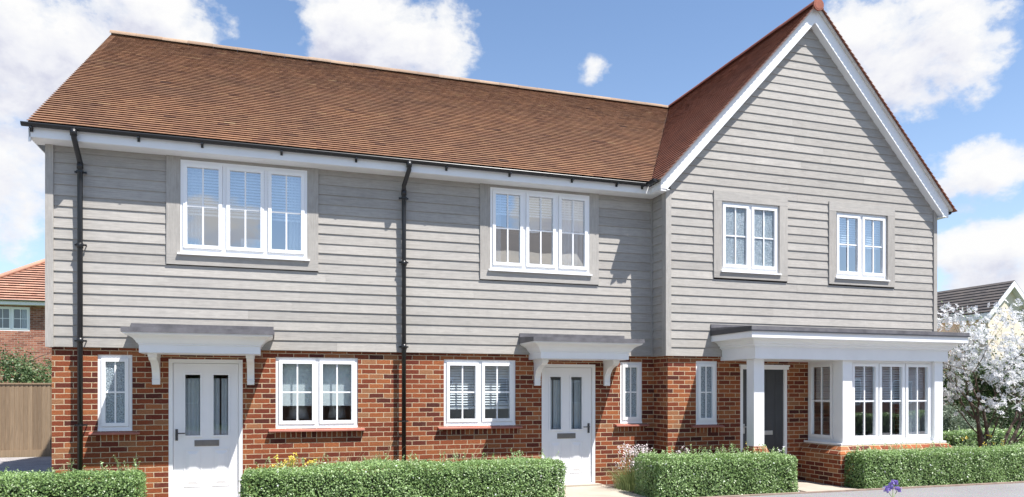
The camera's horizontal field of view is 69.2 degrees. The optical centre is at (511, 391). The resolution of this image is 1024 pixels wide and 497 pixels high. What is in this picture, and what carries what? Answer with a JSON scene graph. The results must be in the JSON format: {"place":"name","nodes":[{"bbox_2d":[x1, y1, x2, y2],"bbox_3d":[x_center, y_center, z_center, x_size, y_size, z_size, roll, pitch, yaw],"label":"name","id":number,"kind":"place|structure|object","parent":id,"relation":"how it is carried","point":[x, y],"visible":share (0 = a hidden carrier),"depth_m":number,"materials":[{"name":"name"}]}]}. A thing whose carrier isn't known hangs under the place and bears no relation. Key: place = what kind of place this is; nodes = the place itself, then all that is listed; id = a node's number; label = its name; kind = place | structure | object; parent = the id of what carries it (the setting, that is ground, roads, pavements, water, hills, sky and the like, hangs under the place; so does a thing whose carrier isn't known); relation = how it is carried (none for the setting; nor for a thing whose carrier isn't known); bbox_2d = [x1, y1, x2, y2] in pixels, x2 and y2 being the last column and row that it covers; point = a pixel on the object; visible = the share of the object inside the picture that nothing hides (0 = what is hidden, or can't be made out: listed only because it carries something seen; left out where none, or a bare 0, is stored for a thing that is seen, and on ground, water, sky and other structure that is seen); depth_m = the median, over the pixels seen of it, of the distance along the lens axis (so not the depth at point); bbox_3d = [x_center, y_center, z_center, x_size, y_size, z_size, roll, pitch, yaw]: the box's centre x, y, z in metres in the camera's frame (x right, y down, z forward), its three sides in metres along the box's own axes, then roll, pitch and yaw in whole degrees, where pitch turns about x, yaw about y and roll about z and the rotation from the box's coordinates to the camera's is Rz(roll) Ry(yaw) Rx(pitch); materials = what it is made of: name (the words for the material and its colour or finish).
{"place":"outdoors","nodes":[
{"label":"outdoors","id":0,"kind":"place"},
{"bbox_2d":[0,456,51,484],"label":"driveway","id":1,"kind":"structure","parent":0,"point":[29,464],"depth_m":16.23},
{"bbox_2d":[0,458,147,496],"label":"clipped hedge","id":2,"kind":"object","parent":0,"point":[124,484],"visible":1,"depth_m":8.76,"materials":[{"name":"green plant"}]},
{"bbox_2d":[0,0,1023,292],"label":"sky","id":3,"kind":"structure","parent":0,"point":[950,73],"materials":[{"name":"blue"}]},
{"bbox_2d":[558,484,645,496],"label":"path","id":4,"kind":"structure","parent":0,"point":[602,490],"depth_m":11.70,"materials":[{"name":"beige concrete"}]},
{"bbox_2d":[793,479,854,490],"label":"path","id":5,"kind":"structure","parent":0,"point":[804,485],"depth_m":12.31,"materials":[{"name":"beige concrete"}]},
{"bbox_2d":[748,483,1023,496],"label":"road","id":6,"kind":"structure","parent":0,"point":[1006,490],"depth_m":11.80,"materials":[{"name":"grey asphalt"}]},
{"label":"soil bed","id":7,"kind":"structure","parent":6,"relation":"on","visible":0},
{"bbox_2d":[883,479,901,496],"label":"purple flower","id":8,"kind":"object","parent":7,"relation":"on","point":[889,487],"visible":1,"depth_m":5.00,"materials":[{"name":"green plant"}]},
{"bbox_2d":[937,280,1023,404],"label":"cream house","id":9,"kind":"structure","parent":0,"point":[981,297],"depth_m":35.53,"materials":[{"name":"tile"}]},
{"bbox_2d":[987,435,1003,447],"bbox_3d":[9.380,1.218,14.409,0.319,0.766,0.311,0,0,35],"label":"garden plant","id":10,"kind":"object","parent":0,"point":[991,440],"visible":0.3,"depth_m":14.47,"materials":[{"name":"green plant"}]},
{"label":"ground","id":11,"kind":"structure","parent":0,"visible":0},
{"bbox_2d":[0,259,51,382],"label":"neighbouring house","id":12,"kind":"structure","parent":11,"relation":"on","point":[22,305],"depth_m":30.16,"materials":[{"name":"red brick"}]},
{"bbox_2d":[0,306,29,330],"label":"window","id":13,"kind":"structure","parent":12,"relation":"in","point":[25,310],"depth_m":29.97,"materials":[{"name":"white plastic"}]},
{"bbox_2d":[0,383,51,457],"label":"wooden fence","id":14,"kind":"object","parent":11,"relation":"on","point":[25,419],"visible":0.34,"depth_m":18.15,"materials":[{"name":"brown wood"}]},
{"bbox_2d":[0,341,51,382],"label":"garden tree","id":15,"kind":"object","parent":11,"relation":"on","point":[22,368],"visible":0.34,"depth_m":21.85,"materials":[{"name":"green plant"}]},
{"bbox_2d":[48,458,73,482],"bbox_3d":[-5.816,1.229,9.593,0.327,0.744,0.160,0,0,-27],"label":"garden plant","id":16,"kind":"object","parent":11,"relation":"on","point":[64,468],"visible":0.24,"depth_m":9.61,"materials":[{"name":"green plant"}]},
{"bbox_2d":[109,455,138,470],"bbox_3d":[-5.189,1.221,9.923,0.381,0.760,0.173,0,0,-18],"label":"garden plant","id":17,"kind":"object","parent":11,"relation":"on","point":[117,465],"visible":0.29,"depth_m":9.93,"materials":[{"name":"green plant"}]},
{"bbox_2d":[20,0,969,496],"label":"terraced house","id":18,"kind":"structure","parent":11,"relation":"on","point":[254,256],"depth_m":12.35,"materials":[{"name":"grey wood"}]},
{"bbox_2d":[88,355,139,434],"bbox_3d":[-5.580,0.041,10.437,0.637,1.123,0.155,0,0,-18],"label":"window","id":19,"kind":"structure","parent":18,"relation":"in","point":[114,371],"depth_m":10.46,"materials":[{"name":"white plastic"}]},
{"bbox_2d":[173,363,238,496],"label":"front door","id":20,"kind":"structure","parent":18,"relation":"in","point":[205,461],"depth_m":10.85,"materials":[{"name":"white plastic"}]},
{"bbox_2d":[177,159,309,260],"bbox_3d":[-3.953,-2.648,11.017,1.829,1.364,0.305,0,0,-18],"label":"window","id":21,"kind":"structure","parent":18,"relation":"in","point":[192,206],"depth_m":10.95,"materials":[{"name":"white plastic"}]},
{"bbox_2d":[269,357,364,431],"bbox_3d":[-2.967,0.041,11.317,1.410,1.123,0.209,0,0,-18],"label":"window","id":22,"kind":"structure","parent":18,"relation":"in","point":[317,383],"depth_m":11.33,"materials":[{"name":"white plastic"}]},
{"bbox_2d":[438,359,522,429],"bbox_3d":[-0.528,0.041,12.121,1.410,1.123,0.225,0,0,-18],"label":"window","id":23,"kind":"structure","parent":18,"relation":"in","point":[480,422],"depth_m":12.12,"materials":[{"name":"white plastic"}]},
{"bbox_2d":[488,187,591,275],"bbox_3d":[0.447,-2.648,12.451,1.832,1.364,0.305,0,0,-18],"label":"window","id":24,"kind":"structure","parent":18,"relation":"in","point":[570,212],"depth_m":12.41,"materials":[{"name":"white plastic"}]},
{"bbox_2d":[545,368,590,482],"bbox_3d":[0.945,0.572,12.621,0.862,1.956,0.175,0,0,-18],"label":"front door","id":25,"kind":"structure","parent":18,"relation":"in","point":[573,446],"depth_m":12.62,"materials":[{"name":"white plastic"}]},
{"bbox_2d":[615,362,648,426],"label":"window","id":26,"kind":"structure","parent":18,"relation":"in","point":[630,372],"depth_m":12.96,"materials":[{"name":"white plastic"}]},
{"bbox_2d":[691,361,724,427],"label":"window","id":27,"kind":"structure","parent":18,"relation":"in","point":[706,371],"depth_m":12.87,"materials":[{"name":"white plastic"}]},
{"bbox_2d":[721,201,781,274],"bbox_3d":[4.196,-2.698,13.085,1.240,1.244,0.135,0,0,-18],"label":"window","id":28,"kind":"structure","parent":18,"relation":"in","point":[749,231],"depth_m":13.09,"materials":[{"name":"white plastic"}]},
{"bbox_2d":[743,369,782,453],"bbox_3d":[4.477,0.570,13.233,0.864,1.956,0.113,0,0,-18],"label":"front door","id":29,"kind":"structure","parent":18,"relation":"in","point":[773,379],"depth_m":13.30,"materials":[{"name":"metal"}]},
{"bbox_2d":[808,361,833,441],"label":"bay window","id":30,"kind":"structure","parent":18,"relation":"in","point":[828,364],"depth_m":13.26,"materials":[{"name":"white plastic"}]},
{"bbox_2d":[835,212,889,281],"bbox_3d":[6.475,-2.698,13.934,1.240,1.244,0.335,0,0,-18],"label":"window","id":31,"kind":"structure","parent":18,"relation":"in","point":[865,226],"depth_m":13.88,"materials":[{"name":"white plastic"}]},
{"bbox_2d":[852,361,931,442],"bbox_3d":[6.628,0.173,13.157,1.820,1.415,0.280,0,0,-18],"label":"bay window","id":32,"kind":"structure","parent":18,"relation":"in","point":[909,376],"depth_m":13.11,"materials":[{"name":"white plastic"}]},
{"bbox_2d":[559,484,805,496],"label":"soil bed","id":33,"kind":"object","parent":11,"relation":"on","point":[611,485],"visible":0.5,"depth_m":11.87,"materials":[{"name":"brown soil"}]},
{"bbox_2d":[272,452,316,468],"bbox_3d":[-3.109,1.227,10.362,0.528,0.749,0.750,0,0,44],"label":"garden plant","id":34,"kind":"object","parent":33,"relation":"on","point":[291,461],"visible":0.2,"depth_m":10.39,"materials":[{"name":"yellow plant"}]},
{"bbox_2d":[239,448,567,496],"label":"clipped hedge","id":35,"kind":"object","parent":33,"relation":"on","point":[504,478],"visible":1,"depth_m":9.99,"materials":[{"name":"green plant"}]},
{"bbox_2d":[602,443,651,491],"bbox_3d":[1.947,1.227,12.067,1.113,0.750,1.124,0,0,19],"label":"flowering plant","id":36,"kind":"object","parent":33,"relation":"on","point":[626,481],"visible":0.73,"depth_m":12.10,"materials":[{"name":"green plant"}]},
{"bbox_2d":[634,443,798,496],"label":"clipped hedge","id":37,"kind":"object","parent":33,"relation":"on","point":[703,473],"visible":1,"depth_m":11.42,"materials":[{"name":"green plant"}]},
{"bbox_2d":[707,481,1023,496],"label":"kerb","id":38,"kind":"structure","parent":11,"relation":"on","point":[787,493],"depth_m":11.98,"materials":[{"name":"grey concrete"}]},
{"bbox_2d":[943,356,979,405],"bbox_3d":[16.593,-0.051,30.312,4.311,3.512,3.925,0,0,25],"label":"dark tree","id":39,"kind":"object","parent":11,"relation":"on","point":[945,386],"visible":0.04,"depth_m":29.42,"materials":[{"name":"green plant"}]},
{"bbox_2d":[943,402,983,435],"bbox_3d":[11.713,0.866,20.208,1.753,1.484,1.883,0,0,-18],"label":"silver shrub","id":40,"kind":"object","parent":11,"relation":"on","point":[949,419],"visible":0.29,"depth_m":19.75,"materials":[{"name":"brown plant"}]},
{"bbox_2d":[945,404,1023,434],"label":"tall hedge","id":41,"kind":"object","parent":11,"relation":"on","point":[1007,418],"visible":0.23,"depth_m":24.88,"materials":[{"name":"green plant"}]},
{"bbox_2d":[951,351,1023,405],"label":"dark tree","id":42,"kind":"object","parent":11,"relation":"on","point":[988,392],"visible":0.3,"depth_m":30.49,"materials":[{"name":"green plant"}]},
{"label":"soil bed","id":43,"kind":"structure","parent":11,"relation":"on","visible":0},
{"bbox_2d":[844,438,1023,488],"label":"clipped hedge","id":44,"kind":"object","parent":43,"relation":"on","point":[876,468],"visible":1,"depth_m":12.64,"materials":[{"name":"green plant"}]},
{"bbox_2d":[937,297,1023,453],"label":"blossom tree","id":45,"kind":"object","parent":43,"relation":"on","point":[1012,350],"visible":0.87,"depth_m":14.81,"materials":[{"name":"white plant"}]},
{"bbox_2d":[943,424,1023,454],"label":"hedge","id":46,"kind":"object","parent":43,"relation":"on","point":[952,438],"visible":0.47,"depth_m":16.28,"materials":[{"name":"green plant"}]}
]}

